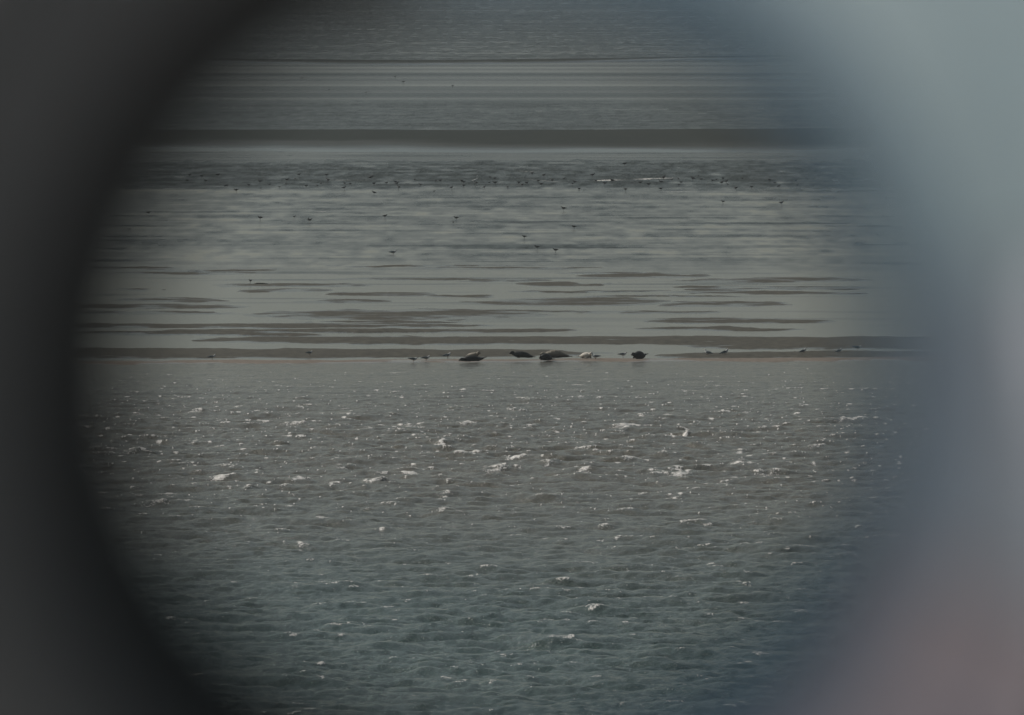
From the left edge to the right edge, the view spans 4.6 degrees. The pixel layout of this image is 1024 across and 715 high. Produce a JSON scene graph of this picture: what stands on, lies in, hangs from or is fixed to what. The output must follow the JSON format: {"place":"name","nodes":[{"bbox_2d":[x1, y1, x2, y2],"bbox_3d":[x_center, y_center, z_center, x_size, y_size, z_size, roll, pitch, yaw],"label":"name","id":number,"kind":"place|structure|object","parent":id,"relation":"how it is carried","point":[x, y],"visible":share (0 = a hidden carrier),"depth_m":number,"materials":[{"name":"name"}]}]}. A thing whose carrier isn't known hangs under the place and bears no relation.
{"place":"outdoors","nodes":[
{"label":"outdoors","id":0,"kind":"place"},
{"bbox_2d":[305,56,701,64],"bbox_3d":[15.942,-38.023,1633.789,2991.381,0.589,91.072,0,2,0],"label":"mud bank","id":1,"kind":"structure","parent":0,"point":[428,62],"depth_m":1608.90,"materials":[{"name":"grey soil"}]},
{"bbox_2d":[142,1,871,714],"bbox_3d":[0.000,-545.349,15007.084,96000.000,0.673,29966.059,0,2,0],"label":"sea","id":2,"kind":"structure","parent":0,"point":[602,537],"depth_m":579.77,"materials":[{"name":"liquid"}]},
{"bbox_2d":[459,355,485,361],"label":"seal","id":3,"kind":"object","parent":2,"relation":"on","point":[471,358],"visible":1,"depth_m":626.31,"materials":[{"name":"fur"}]},
{"bbox_2d":[142,265,871,363],"bbox_3d":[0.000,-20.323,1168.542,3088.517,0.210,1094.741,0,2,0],"label":"sand flat","id":4,"kind":"structure","parent":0,"point":[399,319],"depth_m":671.25,"materials":[{"name":"grey sand"}]},
{"bbox_2d":[464,351,479,356],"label":"seal","id":5,"kind":"object","parent":4,"relation":"on","point":[474,353],"visible":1,"depth_m":630.84,"materials":[{"name":"grey fur"}]},
{"bbox_2d":[509,351,534,357],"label":"seal","id":6,"kind":"object","parent":4,"relation":"on","point":[519,354],"visible":1,"depth_m":630.92,"materials":[{"name":"fur"}]},
{"bbox_2d":[539,353,553,359],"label":"seal","id":7,"kind":"object","parent":4,"relation":"on","point":[545,356],"visible":1,"depth_m":627.47,"materials":[{"name":"fur"}]},
{"bbox_2d":[540,350,571,357],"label":"seal","id":8,"kind":"object","parent":4,"relation":"on","point":[555,354],"visible":1,"depth_m":631.53,"materials":[{"name":"grey fur"}]},
{"bbox_2d":[579,352,592,357],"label":"seal","id":9,"kind":"object","parent":4,"relation":"on","point":[586,355],"visible":1,"depth_m":630.29,"materials":[{"name":"beige fur"}]},
{"bbox_2d":[631,351,648,358],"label":"seal","id":10,"kind":"object","parent":4,"relation":"on","point":[639,355],"visible":1,"depth_m":629.76,"materials":[{"name":"fur"}]},
{"bbox_2d":[215,129,799,152],"bbox_3d":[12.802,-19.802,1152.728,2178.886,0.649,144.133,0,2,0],"label":"mud bank","id":11,"kind":"structure","parent":0,"point":[551,141],"depth_m":1127.29,"materials":[{"name":"grey soil"}]},
{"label":"path","id":12,"kind":"structure","parent":0,"visible":0},
{"bbox_2d":[0,0,1023,714],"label":"spotting scope","id":13,"kind":"object","parent":12,"relation":"on","point":[900,122],"visible":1,"depth_m":0.30,"materials":[{"name":"black rubber"}]}
]}

